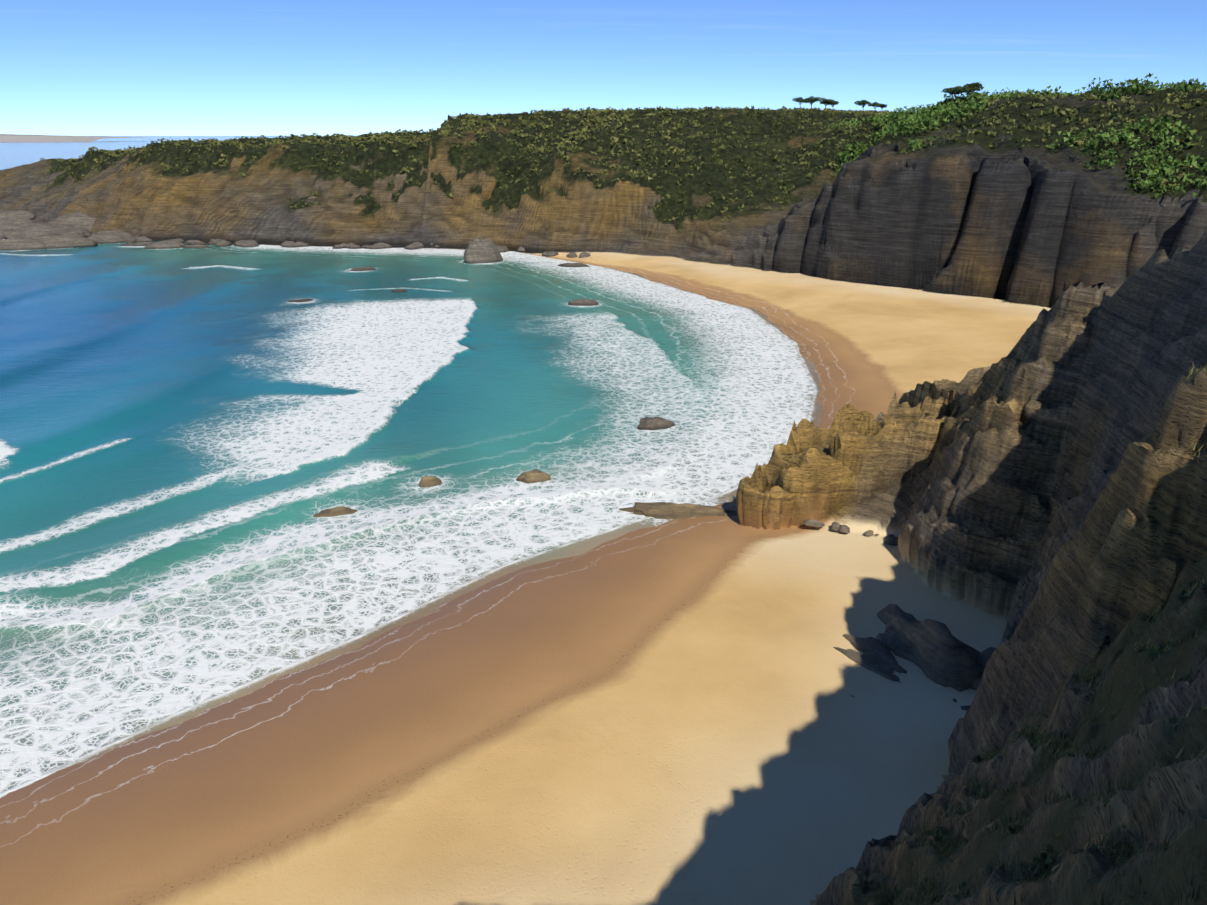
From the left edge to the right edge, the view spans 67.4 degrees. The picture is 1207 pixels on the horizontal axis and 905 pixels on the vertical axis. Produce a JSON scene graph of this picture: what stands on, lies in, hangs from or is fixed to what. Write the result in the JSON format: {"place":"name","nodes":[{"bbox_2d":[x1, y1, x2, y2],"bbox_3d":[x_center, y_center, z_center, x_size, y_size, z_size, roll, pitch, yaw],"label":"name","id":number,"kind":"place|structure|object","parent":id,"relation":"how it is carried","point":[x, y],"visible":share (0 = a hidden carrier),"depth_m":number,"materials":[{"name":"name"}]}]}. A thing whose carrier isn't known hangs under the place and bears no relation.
{"place":"outdoors","nodes":[
{"label":"outdoors","id":0,"kind":"place"},
{"bbox_2d":[0,134,145,141],"bbox_3d":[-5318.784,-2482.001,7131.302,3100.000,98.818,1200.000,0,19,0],"label":"coast","id":1,"kind":"structure","parent":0,"point":[26,138],"depth_m":6768.66},
{"bbox_2d":[0,136,822,797],"bbox_3d":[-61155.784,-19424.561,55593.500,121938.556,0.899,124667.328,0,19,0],"label":"sea","id":2,"kind":"structure","parent":0,"point":[192,440],"depth_m":141.53,"materials":[{"name":"teal liquid"}]},
{"bbox_2d":[313,469,737,519],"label":"rocks","id":3,"kind":"object","parent":2,"relation":"in","point":[664,510],"visible":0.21,"depth_m":114.49,"materials":[{"name":"stone"}]},
{"bbox_2d":[0,88,1206,904],"bbox_3d":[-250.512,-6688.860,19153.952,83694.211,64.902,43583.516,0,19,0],"label":"terrain","id":4,"kind":"structure","parent":0,"point":[1004,346],"depth_m":77.54,"materials":[{"name":"beige sand"}]},
{"bbox_2d":[0,210,674,429],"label":"rocks","id":5,"kind":"object","parent":4,"relation":"on","point":[20,230],"visible":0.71,"depth_m":387.51,"materials":[{"name":"stone"}]},
{"bbox_2d":[126,236,655,257],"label":"rocks","id":6,"kind":"object","parent":4,"relation":"on","point":[286,244],"visible":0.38,"depth_m":387.00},
{"bbox_2d":[25,86,1206,231],"bbox_3d":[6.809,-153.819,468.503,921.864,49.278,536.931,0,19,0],"label":"scrub","id":7,"kind":"object","parent":4,"relation":"on","point":[564,140],"visible":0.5,"depth_m":401.12,"materials":[{"name":"green plant"}]},
{"bbox_2d":[792,97,803,109],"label":"pine","id":8,"kind":"object","parent":4,"relation":"on","point":[800,99],"visible":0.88,"depth_m":438.39,"materials":[{"name":"green plant"}]},
{"bbox_2d":[803,96,821,109],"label":"pine","id":9,"kind":"object","parent":4,"relation":"on","point":[812,100],"visible":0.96,"depth_m":430.33,"materials":[{"name":"green plant"}]},
{"bbox_2d":[819,98,834,110],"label":"pine","id":10,"kind":"object","parent":4,"relation":"on","point":[824,101],"visible":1,"depth_m":427.10,"materials":[{"name":"green plant"}]},
{"bbox_2d":[854,100,870,110],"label":"pine","id":11,"kind":"object","parent":4,"relation":"on","point":[862,103],"visible":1,"depth_m":494.20,"materials":[{"name":"green plant"}]},
{"bbox_2d":[868,102,879,108],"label":"pine","id":12,"kind":"object","parent":4,"relation":"on","point":[873,104],"visible":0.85,"depth_m":534.36,"materials":[{"name":"green plant"}]},
{"bbox_2d":[877,103,887,108],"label":"pine","id":13,"kind":"object","parent":4,"relation":"on","point":[880,105],"visible":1,"depth_m":509.11,"materials":[{"name":"green plant"}]},
{"bbox_2d":[803,519,995,710],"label":"rocks","id":14,"kind":"object","parent":4,"relation":"on","point":[937,652],"visible":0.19,"depth_m":75.79,"materials":[{"name":"grey stone"}]},
{"bbox_2d":[941,87,963,100],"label":"pine","id":15,"kind":"object","parent":4,"relation":"on","point":[953,90],"visible":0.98,"depth_m":319.41,"materials":[{"name":"green plant"}]},
{"bbox_2d":[956,86,979,101],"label":"pine","id":16,"kind":"object","parent":4,"relation":"on","point":[966,90],"visible":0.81,"depth_m":318.26,"materials":[{"name":"green plant"}]},
{"bbox_2d":[963,82,981,88],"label":"pine","id":17,"kind":"object","parent":4,"relation":"on","point":[977,84],"visible":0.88,"depth_m":318.27,"materials":[{"name":"green plant"}]},
{"bbox_2d":[828,73,1206,197],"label":"bushes","id":18,"kind":"object","parent":4,"relation":"on","point":[927,121],"visible":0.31,"depth_m":269.67,"materials":[{"name":"green plant"}]},
{"bbox_2d":[860,361,1206,904],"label":"tufts","id":19,"kind":"object","parent":4,"relation":"on","point":[1037,740],"visible":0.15,"depth_m":38.23,"materials":[{"name":"green plant"}]},
{"bbox_2d":[880,590,1206,904],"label":"bushes","id":20,"kind":"object","parent":4,"relation":"on","point":[1049,849],"visible":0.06,"depth_m":37.47,"materials":[{"name":"green plant"}]},
{"bbox_2d":[0,0,1206,135],"label":"sky","id":21,"kind":"structure","parent":0,"point":[68,67],"materials":[{"name":"blue"}]}
]}

